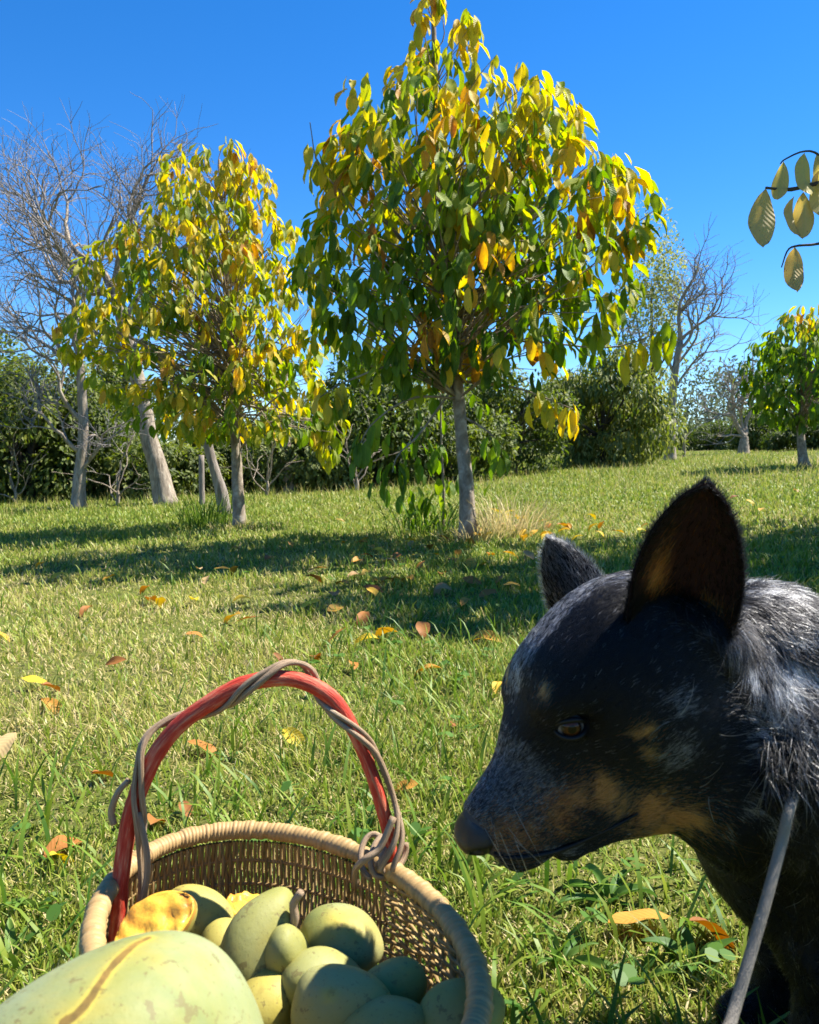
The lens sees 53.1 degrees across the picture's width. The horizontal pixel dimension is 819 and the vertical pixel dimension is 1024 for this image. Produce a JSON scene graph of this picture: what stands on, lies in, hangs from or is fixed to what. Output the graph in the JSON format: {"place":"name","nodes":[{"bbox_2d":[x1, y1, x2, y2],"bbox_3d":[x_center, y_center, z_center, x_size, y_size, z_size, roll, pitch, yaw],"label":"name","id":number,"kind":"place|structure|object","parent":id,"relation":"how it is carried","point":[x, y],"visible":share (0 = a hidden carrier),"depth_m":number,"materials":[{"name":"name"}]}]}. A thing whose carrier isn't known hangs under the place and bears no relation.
{"place":"outdoors","nodes":[
{"label":"outdoors","id":0,"kind":"place"},
{"bbox_2d":[0,448,818,1023],"bbox_3d":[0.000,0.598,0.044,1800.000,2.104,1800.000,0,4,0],"label":"ground","id":1,"kind":"structure","parent":0,"point":[140,634],"depth_m":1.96,"materials":[{"name":"plant"}]},
{"bbox_2d":[0,732,16,758],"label":"fallen leaf","id":2,"kind":"object","parent":1,"relation":"on","point":[7,741],"visible":0.98,"depth_m":1.65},
{"bbox_2d":[0,918,44,973],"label":"broadleaf weed","id":3,"kind":"object","parent":1,"relation":"on","point":[10,927],"visible":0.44,"depth_m":0.99,"materials":[{"name":"green plant"}]},
{"bbox_2d":[0,350,47,503],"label":"hedge tree","id":4,"kind":"object","parent":1,"relation":"on","point":[7,387],"visible":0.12,"depth_m":13.43,"materials":[{"name":"green plant"}]},
{"bbox_2d":[0,401,47,502],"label":"bare shrub","id":5,"kind":"object","parent":1,"relation":"on","point":[14,489],"visible":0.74,"depth_m":12.82,"materials":[{"name":"grey plant"}]},
{"bbox_2d":[0,892,68,919],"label":"broadleaf weed","id":6,"kind":"object","parent":1,"relation":"on","point":[48,900],"visible":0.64,"depth_m":1.07,"materials":[{"name":"green plant"}]},
{"bbox_2d":[22,675,46,682],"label":"fallen leaf","id":7,"kind":"object","parent":1,"relation":"on","point":[32,678],"visible":0.83,"depth_m":2.16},
{"bbox_2d":[0,329,69,495],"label":"hedge tree","id":8,"kind":"object","parent":1,"relation":"on","point":[9,345],"visible":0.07,"depth_m":16.69,"materials":[{"name":"green plant"}]},
{"bbox_2d":[41,682,60,694],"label":"fallen leaf","id":9,"kind":"object","parent":1,"relation":"on","point":[56,688],"visible":0.84,"depth_m":2.09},
{"bbox_2d":[41,697,61,714],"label":"fallen leaf","id":10,"kind":"object","parent":1,"relation":"on","point":[46,700],"visible":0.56,"depth_m":1.95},
{"bbox_2d":[0,348,119,503],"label":"hedge tree","id":11,"kind":"object","parent":1,"relation":"on","point":[32,489],"visible":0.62,"depth_m":13.08,"materials":[{"name":"green plant"}]},
{"bbox_2d":[50,851,73,863],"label":"fallen leaf","id":12,"kind":"object","parent":1,"relation":"on","point":[54,852],"visible":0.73,"depth_m":1.20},
{"bbox_2d":[43,835,81,857],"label":"fallen leaf","id":13,"kind":"object","parent":1,"relation":"on","point":[51,845],"visible":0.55,"depth_m":1.24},
{"bbox_2d":[9,374,141,499],"bbox_3d":[-5.486,-1.258,14.228,2.468,2.289,2.253,0,4,0],"label":"hedge tree","id":14,"kind":"object","parent":1,"relation":"on","point":[94,489],"visible":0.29,"depth_m":13.51,"materials":[{"name":"green plant"}]},
{"bbox_2d":[0,182,161,508],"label":"bare tree","id":15,"kind":"object","parent":1,"relation":"on","point":[83,460],"visible":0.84,"depth_m":10.95,"materials":[{"name":"grey plant"}]},
{"bbox_2d":[79,605,91,617],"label":"fallen leaf","id":16,"kind":"object","parent":1,"relation":"on","point":[81,611],"visible":0.94,"depth_m":3.21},
{"bbox_2d":[91,770,112,776],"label":"fallen leaf","id":17,"kind":"object","parent":1,"relation":"on","point":[108,772],"visible":0.94,"depth_m":1.50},
{"bbox_2d":[57,427,147,504],"bbox_3d":[-4.233,-0.819,11.657,1.372,1.624,1.208,0,4,0],"label":"bare shrub","id":18,"kind":"object","parent":1,"relation":"on","point":[118,493],"visible":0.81,"depth_m":11.62,"materials":[{"name":"grey plant"}]},
{"bbox_2d":[105,656,125,664],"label":"fallen leaf","id":19,"kind":"object","parent":1,"relation":"on","point":[114,660],"visible":1,"depth_m":2.35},
{"bbox_2d":[72,348,163,448],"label":"hedge tree","id":20,"kind":"object","parent":1,"relation":"on","point":[123,383],"visible":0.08,"depth_m":16.90,"materials":[{"name":"green plant"}]},
{"bbox_2d":[0,92,256,505],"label":"bare tree","id":21,"kind":"object","parent":1,"relation":"on","point":[160,479],"visible":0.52,"depth_m":11.22,"materials":[{"name":"grey plant"}]},
{"bbox_2d":[147,813,165,824],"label":"fallen leaf","id":22,"kind":"object","parent":1,"relation":"on","point":[151,819],"visible":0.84,"depth_m":1.31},
{"bbox_2d":[155,597,165,607],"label":"fallen leaf","id":23,"kind":"object","parent":1,"relation":"on","point":[161,600],"visible":0.79,"depth_m":3.33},
{"bbox_2d":[99,436,231,499],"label":"hedge tree","id":24,"kind":"object","parent":1,"relation":"on","point":[183,466],"visible":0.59,"depth_m":13.30,"materials":[{"name":"green plant"}]},
{"bbox_2d":[178,800,192,815],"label":"fallen leaf","id":25,"kind":"object","parent":1,"relation":"on","point":[187,807],"visible":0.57,"depth_m":1.35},
{"bbox_2d":[136,273,244,513],"bbox_3d":[-2.253,-1.237,8.559,1.476,2.752,0.660,2,5,25],"label":"bare tree","id":26,"kind":"object","parent":1,"relation":"on","point":[217,478],"visible":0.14,"depth_m":8.73,"materials":[{"name":"grey plant"}]},
{"bbox_2d":[168,487,232,527],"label":"grass tuft","id":27,"kind":"object","parent":1,"relation":"on","point":[198,518],"visible":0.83,"depth_m":7.23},
{"bbox_2d":[51,136,350,527],"bbox_3d":[-1.744,-1.448,6.941,2.503,3.282,2.056,0,4,0],"label":"pawpaw tree","id":28,"kind":"object","parent":1,"relation":"on","point":[228,319],"visible":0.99,"depth_m":6.65,"materials":[{"name":"yellow plant"}]},
{"bbox_2d":[199,455,204,504],"bbox_3d":[-2.719,-0.359,10.735,0.081,0.773,0.124,0,4,0],"label":"wooden post","id":29,"kind":"object","parent":1,"relation":"on","point":[201,480],"visible":0.73,"depth_m":10.70,"materials":[{"name":"grey wood"}]},
{"bbox_2d":[188,739,216,754],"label":"fallen leaf","id":30,"kind":"object","parent":1,"relation":"on","point":[212,749],"visible":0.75,"depth_m":1.64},
{"bbox_2d":[175,419,266,490],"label":"hedge tree","id":31,"kind":"object","parent":1,"relation":"on","point":[226,451],"visible":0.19,"depth_m":14.25,"materials":[{"name":"green plant"}]},
{"bbox_2d":[209,750,245,764],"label":"broadleaf weed","id":32,"kind":"object","parent":1,"relation":"on","point":[241,761],"visible":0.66,"depth_m":1.61,"materials":[{"name":"green plant"}]},
{"bbox_2d":[224,611,239,622],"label":"fallen leaf","id":33,"kind":"object","parent":1,"relation":"on","point":[228,617],"visible":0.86,"depth_m":2.96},
{"bbox_2d":[209,515,268,532],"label":"grass tuft","id":34,"kind":"object","parent":1,"relation":"on","point":[238,526],"visible":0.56,"depth_m":6.81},
{"bbox_2d":[219,409,302,494],"bbox_3d":[-2.102,-0.913,12.544,1.648,1.517,0.826,3,5,32],"label":"bare shrub","id":35,"kind":"object","parent":1,"relation":"on","point":[268,484],"visible":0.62,"depth_m":12.61,"materials":[{"name":"grey plant"}]},
{"bbox_2d":[243,254,309,492],"bbox_3d":[-2.291,-2.118,13.284,1.377,3.823,1.599,4,6,42],"label":"bare tree","id":36,"kind":"object","parent":1,"relation":"on","point":[285,479],"visible":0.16,"depth_m":13.27,"materials":[{"name":"grey plant"}]},
{"bbox_2d":[78,659,493,1023],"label":"wicker basket","id":37,"kind":"object","parent":1,"relation":"on","point":[131,878],"visible":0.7,"depth_m":0.78,"materials":[{"name":"wicker"}]},
{"bbox_2d":[0,930,263,1023],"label":"pawpaw fruit","id":38,"kind":"object","parent":37,"relation":"in","point":[168,977],"visible":1,"depth_m":0.43,"materials":[{"name":"food"}]},
{"bbox_2d":[114,890,197,940],"bbox_3d":[-0.215,0.356,0.696,0.064,0.054,0.059,0,4,0],"label":"pawpaw fruit","id":39,"kind":"object","parent":37,"relation":"in","point":[169,910],"visible":0.47,"depth_m":0.70,"materials":[{"name":"food"}]},
{"bbox_2d":[226,891,258,915],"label":"pawpaw fruit","id":40,"kind":"object","parent":37,"relation":"in","point":[237,902],"visible":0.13,"depth_m":0.79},
{"bbox_2d":[247,969,290,1023],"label":"pawpaw fruit","id":41,"kind":"object","parent":37,"relation":"in","point":[269,994],"visible":0.46,"depth_m":0.65,"materials":[{"name":"food"}]},
{"bbox_2d":[220,886,292,981],"bbox_3d":[-0.130,0.370,0.704,0.062,0.080,0.068,0,4,0],"label":"pawpaw fruit","id":42,"kind":"object","parent":41,"relation":"on","point":[255,922],"visible":0.52,"depth_m":0.69,"materials":[{"name":"food"}]},
{"bbox_2d":[265,888,308,972],"bbox_3d":[-0.107,0.368,0.699,0.043,0.093,0.058,0,4,0],"label":"pawpaw fruit","id":43,"kind":"object","parent":42,"relation":"on","point":[287,943],"visible":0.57,"depth_m":0.68,"materials":[{"name":"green plant"}]},
{"bbox_2d":[299,903,383,971],"bbox_3d":[-0.062,0.382,0.729,0.078,0.056,0.066,0,4,0],"label":"pawpaw fruit","id":44,"kind":"object","parent":37,"relation":"in","point":[352,932],"visible":0.64,"depth_m":0.71,"materials":[{"name":"food"}]},
{"bbox_2d":[343,995,424,1023],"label":"pawpaw fruit","id":45,"kind":"object","parent":37,"relation":"in","point":[389,1009],"visible":0.99,"depth_m":0.61,"materials":[{"name":"food"}]},
{"bbox_2d":[368,956,426,1003],"bbox_3d":[-0.013,0.391,0.670,0.055,0.048,0.043,0,4,0],"label":"pawpaw fruit","id":46,"kind":"object","parent":37,"relation":"in","point":[404,976],"visible":0.53,"depth_m":0.66,"materials":[{"name":"food"}]},
{"bbox_2d":[420,978,505,1023],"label":"pawpaw fruit","id":47,"kind":"object","parent":37,"relation":"in","point":[442,1002],"visible":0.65,"depth_m":0.62,"materials":[{"name":"food"}]},
{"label":"pawpaw fruit","id":48,"kind":"object","parent":37,"relation":"in","visible":0},
{"bbox_2d":[172,884,233,935],"bbox_3d":[-0.199,0.378,0.764,0.076,0.056,0.058,0,4,0],"label":"pawpaw fruit","id":49,"kind":"object","parent":48,"relation":"on","point":[212,905],"visible":0.33,"depth_m":0.76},
{"bbox_2d":[201,917,232,947],"bbox_3d":[-0.164,0.387,0.733,0.051,0.045,0.042,-4,6,-40],"label":"pawpaw fruit","id":50,"kind":"object","parent":48,"relation":"on","point":[214,931],"visible":0.15,"depth_m":0.72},
{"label":"pawpaw fruit","id":51,"kind":"object","parent":37,"relation":"in","visible":0},
{"bbox_2d":[281,946,360,1006],"bbox_3d":[-0.073,0.390,0.683,0.072,0.054,0.052,-2,5,-24],"label":"pawpaw fruit","id":52,"kind":"object","parent":51,"relation":"on","point":[299,966],"visible":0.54,"depth_m":0.67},
{"bbox_2d":[291,963,390,1023],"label":"pawpaw fruit","id":53,"kind":"object","parent":51,"relation":"on","point":[331,993],"visible":0.83,"depth_m":0.62,"materials":[{"name":"food"}]},
{"bbox_2d":[282,727,304,746],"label":"fallen leaf","id":54,"kind":"object","parent":1,"relation":"on","point":[286,735],"visible":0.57,"depth_m":1.69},
{"bbox_2d":[241,431,373,491],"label":"hedge tree","id":55,"kind":"object","parent":1,"relation":"on","point":[308,469],"visible":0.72,"depth_m":13.19,"materials":[{"name":"green plant"}]},
{"bbox_2d":[300,598,319,607],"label":"fallen leaf","id":56,"kind":"object","parent":1,"relation":"on","point":[305,604],"visible":0.87,"depth_m":3.12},
{"bbox_2d":[307,574,322,582],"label":"fallen leaf","id":57,"kind":"object","parent":1,"relation":"on","point":[317,577],"visible":0.79,"depth_m":3.77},
{"bbox_2d":[327,603,342,610],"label":"fallen leaf","id":58,"kind":"object","parent":1,"relation":"on","point":[331,607],"visible":0.96,"depth_m":3.04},
{"bbox_2d":[356,611,369,626],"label":"fallen leaf","id":59,"kind":"object","parent":1,"relation":"on","point":[362,616],"visible":0.78,"depth_m":2.83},
{"bbox_2d":[354,633,378,644],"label":"fallen leaf","id":60,"kind":"object","parent":1,"relation":"on","point":[362,638],"visible":0.75,"depth_m":2.53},
{"bbox_2d":[323,345,411,481],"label":"hedge tree","id":61,"kind":"object","parent":1,"relation":"on","point":[329,383],"visible":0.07,"depth_m":16.27,"materials":[{"name":"green plant"}]},
{"bbox_2d":[288,363,456,486],"bbox_3d":[-0.668,-1.493,14.102,2.783,2.395,2.560,2,5,27],"label":"hedge tree","id":62,"kind":"object","parent":1,"relation":"on","point":[405,420],"visible":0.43,"depth_m":13.59,"materials":[{"name":"green plant"}]},
{"bbox_2d":[363,584,382,592],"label":"fallen leaf","id":63,"kind":"object","parent":1,"relation":"on","point":[374,586],"visible":0.68,"depth_m":3.39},
{"bbox_2d":[367,587,381,599],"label":"fallen leaf","id":64,"kind":"object","parent":1,"relation":"on","point":[372,590],"visible":0.81,"depth_m":3.29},
{"bbox_2d":[329,390,427,492],"bbox_3d":[-0.546,-1.045,12.478,1.684,1.674,1.347,0,4,0],"label":"bare shrub","id":65,"kind":"object","parent":1,"relation":"on","point":[356,475],"visible":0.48,"depth_m":12.50,"materials":[{"name":"grey plant"}]},
{"bbox_2d":[375,627,396,636],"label":"fallen leaf","id":66,"kind":"object","parent":1,"relation":"on","point":[385,630],"visible":0.82,"depth_m":2.58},
{"bbox_2d":[394,779,417,791],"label":"fallen leaf","id":67,"kind":"object","parent":1,"relation":"on","point":[409,786],"visible":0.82,"depth_m":1.43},
{"bbox_2d":[8,550,818,986],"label":"clover","id":68,"kind":"object","parent":1,"relation":"on","point":[712,948],"visible":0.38,"depth_m":1.14,"materials":[{"name":"green plant"}]},
{"bbox_2d":[26,355,815,454],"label":"distant woods","id":69,"kind":"object","parent":1,"relation":"on","point":[692,418],"visible":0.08,"depth_m":68.62,"materials":[{"name":"plant"}]},
{"bbox_2d":[354,389,489,531],"bbox_3d":[0.128,-0.358,6.101,0.994,1.125,0.576,1,4,10],"label":"tree sucker","id":70,"kind":"object","parent":1,"relation":"on","point":[433,467],"visible":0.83,"depth_m":6.09,"materials":[{"name":"green plant"}]},
{"bbox_2d":[416,621,429,637],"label":"fallen leaf","id":71,"kind":"object","parent":1,"relation":"on","point":[420,627],"visible":0.95,"depth_m":2.62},
{"bbox_2d":[414,663,439,676],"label":"fallen leaf","id":72,"kind":"object","parent":1,"relation":"on","point":[429,666],"visible":0.64,"depth_m":2.16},
{"bbox_2d":[366,486,489,537],"bbox_3d":[0.136,0.000,5.962,1.076,0.403,1.012,0,4,0],"label":"grass tuft","id":73,"kind":"object","parent":1,"relation":"on","point":[419,524],"visible":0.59,"depth_m":5.85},
{"bbox_2d":[427,780,448,801],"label":"broadleaf weed","id":74,"kind":"object","parent":1,"relation":"on","point":[442,786],"visible":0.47,"depth_m":1.43,"materials":[{"name":"green plant"}]},
{"bbox_2d":[433,582,446,595],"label":"fallen leaf","id":75,"kind":"object","parent":1,"relation":"on","point":[437,591],"visible":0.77,"depth_m":3.36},
{"bbox_2d":[434,583,453,591],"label":"fallen leaf","id":76,"kind":"object","parent":1,"relation":"on","point":[444,585],"visible":1,"depth_m":3.34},
{"bbox_2d":[383,383,522,483],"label":"hedge tree","id":77,"kind":"object","parent":1,"relation":"on","point":[502,434],"visible":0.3,"depth_m":14.75,"materials":[{"name":"green plant"}]},
{"bbox_2d":[460,597,472,605],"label":"fallen leaf","id":78,"kind":"object","parent":1,"relation":"on","point":[463,599],"visible":0.95,"depth_m":3.01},
{"bbox_2d":[466,558,476,567],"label":"fallen leaf","id":79,"kind":"object","parent":1,"relation":"on","point":[472,560],"visible":0.82,"depth_m":4.11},
{"bbox_2d":[463,576,481,583],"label":"fallen leaf","id":80,"kind":"object","parent":1,"relation":"on","point":[470,580],"visible":0.86,"depth_m":3.52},
{"bbox_2d":[422,513,526,543],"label":"grass tuft","id":81,"kind":"object","parent":1,"relation":"on","point":[465,535],"visible":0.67,"depth_m":5.37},
{"bbox_2d":[283,0,682,539],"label":"pawpaw tree","id":82,"kind":"object","parent":1,"relation":"on","point":[457,341],"visible":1,"depth_m":5.07,"materials":[{"name":"green plant"}]},
{"bbox_2d":[472,630,501,641],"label":"fallen leaf","id":83,"kind":"object","parent":1,"relation":"on","point":[485,634],"visible":0.65,"depth_m":2.50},
{"bbox_2d":[477,589,498,597],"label":"fallen leaf","id":84,"kind":"object","parent":1,"relation":"on","point":[487,592],"visible":0.91,"depth_m":3.23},
{"bbox_2d":[492,681,501,693],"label":"fallen leaf","id":85,"kind":"object","parent":1,"relation":"on","point":[494,683],"visible":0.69,"depth_m":1.99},
{"bbox_2d":[450,479,573,537],"bbox_3d":[0.713,-0.029,5.702,1.004,0.412,1.120,0,4,0],"label":"grass tuft","id":86,"kind":"object","parent":1,"relation":"on","point":[500,521],"visible":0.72,"depth_m":5.60,"materials":[{"name":"plant"}]},
{"bbox_2d":[442,361,584,475],"bbox_3d":[1.798,-1.918,17.111,3.408,2.593,2.240,0,4,0],"label":"hedge tree","id":87,"kind":"object","parent":1,"relation":"on","point":[496,400],"visible":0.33,"depth_m":16.73,"materials":[{"name":"green plant"}]},
{"bbox_2d":[511,401,541,473],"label":"bare shrub","id":88,"kind":"object","parent":1,"relation":"on","point":[525,440],"visible":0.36,"depth_m":17.04,"materials":[{"name":"plant"}]},
{"bbox_2d":[523,550,533,558],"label":"fallen leaf","id":89,"kind":"object","parent":1,"relation":"on","point":[530,554],"visible":1,"depth_m":4.35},
{"bbox_2d":[503,997,569,1023],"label":"broadleaf weed","id":90,"kind":"object","parent":1,"relation":"on","point":[518,1005],"visible":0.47,"depth_m":0.86,"materials":[{"name":"green plant"}]},
{"bbox_2d":[514,924,612,1003],"bbox_3d":[0.189,0.518,0.958,0.104,0.076,0.136,-3,5,-34],"label":"broadleaf weed","id":91,"kind":"object","parent":1,"relation":"on","point":[570,950],"visible":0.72,"depth_m":0.95,"materials":[{"name":"green plant"}]},
{"bbox_2d":[522,337,688,468],"bbox_3d":[4.778,-2.597,20.512,3.888,3.401,3.214,0,4,0],"label":"bush","id":92,"kind":"object","parent":1,"relation":"on","point":[591,445],"visible":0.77,"depth_m":19.89,"materials":[{"name":"green plant"}]},
{"bbox_2d":[556,863,657,908],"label":"broadleaf weed","id":93,"kind":"object","parent":1,"relation":"on","point":[607,890],"visible":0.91,"depth_m":1.09,"materials":[{"name":"green plant"}]},
{"bbox_2d":[454,474,818,1023],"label":"dog","id":94,"kind":"object","parent":1,"relation":"on","point":[668,683],"visible":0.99,"depth_m":0.62},
{"bbox_2d":[721,790,800,1023],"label":"leash","id":95,"kind":"object","parent":94,"relation":"hanging from","point":[741,986],"visible":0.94,"depth_m":0.59,"materials":[{"name":"fabric"}]},
{"bbox_2d":[606,908,670,923],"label":"fallen leaf","id":96,"kind":"object","parent":1,"relation":"on","point":[625,917],"visible":0.95,"depth_m":1.02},
{"bbox_2d":[600,944,691,1003],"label":"broadleaf weed","id":97,"kind":"object","parent":1,"relation":"on","point":[657,971],"visible":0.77,"depth_m":0.93,"materials":[{"name":"green plant"}]},
{"bbox_2d":[600,198,714,459],"bbox_3d":[7.842,-5.918,26.736,3.336,8.644,3.307,0,4,0],"label":"feathery tree","id":98,"kind":"object","parent":1,"relation":"on","point":[650,294],"visible":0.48,"depth_m":26.22,"materials":[{"name":"green plant"}]},
{"bbox_2d":[682,426,690,456],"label":"bare sapling","id":99,"kind":"object","parent":1,"relation":"on","point":[684,447],"visible":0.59,"depth_m":27.60,"materials":[{"name":"grey plant"}]},
{"bbox_2d":[641,925,737,985],"bbox_3d":[0.325,0.520,0.946,0.108,0.056,0.082,0,4,0],"label":"broadleaf weed","id":100,"kind":"object","parent":1,"relation":"on","point":[671,944],"visible":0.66,"depth_m":0.96,"materials":[{"name":"green plant"}]},
{"bbox_2d":[609,214,779,460],"bbox_3d":[7.998,-4.821,23.221,4.529,7.000,3.182,-3,5,-35],"label":"bare tree","id":101,"kind":"object","parent":1,"relation":"on","point":[679,346],"visible":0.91,"depth_m":23.74,"materials":[{"name":"grey plant"}]},
{"bbox_2d":[675,419,734,450],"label":"hedge tree","id":102,"kind":"object","parent":1,"relation":"on","point":[692,436],"visible":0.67,"depth_m":51.17,"materials":[{"name":"green plant"}]},
{"bbox_2d":[690,916,735,952],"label":"fallen leaf","id":103,"kind":"object","parent":1,"relation":"on","point":[722,933],"visible":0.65,"depth_m":0.97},
{"bbox_2d":[692,351,785,453],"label":"bare tree","id":104,"kind":"object","parent":1,"relation":"on","point":[742,430],"visible":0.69,"depth_m":31.19,"materials":[{"name":"grey plant"}]},
{"bbox_2d":[724,408,806,450],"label":"hedge tree","id":105,"kind":"object","parent":1,"relation":"on","point":[755,432],"visible":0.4,"depth_m":39.22,"materials":[{"name":"green plant"}]},
{"bbox_2d":[733,304,818,466],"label":"pawpaw tree","id":106,"kind":"object","parent":1,"relation":"on","point":[802,393],"visible":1,"depth_m":13.66,"materials":[{"name":"green plant"}]},
{"bbox_2d":[748,150,818,291],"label":"pawpaw tree","id":107,"kind":"object","parent":1,"relation":"on","point":[799,219],"visible":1,"depth_m":2.90,"materials":[{"name":"plant"}]},
{"bbox_2d":[758,422,818,451],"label":"hedge tree","id":108,"kind":"object","parent":1,"relation":"on","point":[777,439],"visible":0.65,"depth_m":33.36,"materials":[{"name":"green plant"}]},
{"bbox_2d":[782,455,818,463],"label":"grass tuft","id":109,"kind":"object","parent":1,"relation":"on","point":[797,460],"visible":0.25,"depth_m":16.52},
{"bbox_2d":[0,0,818,451],"label":"sky","id":110,"kind":"structure","parent":0,"point":[708,98],"materials":[{"name":"blue"}]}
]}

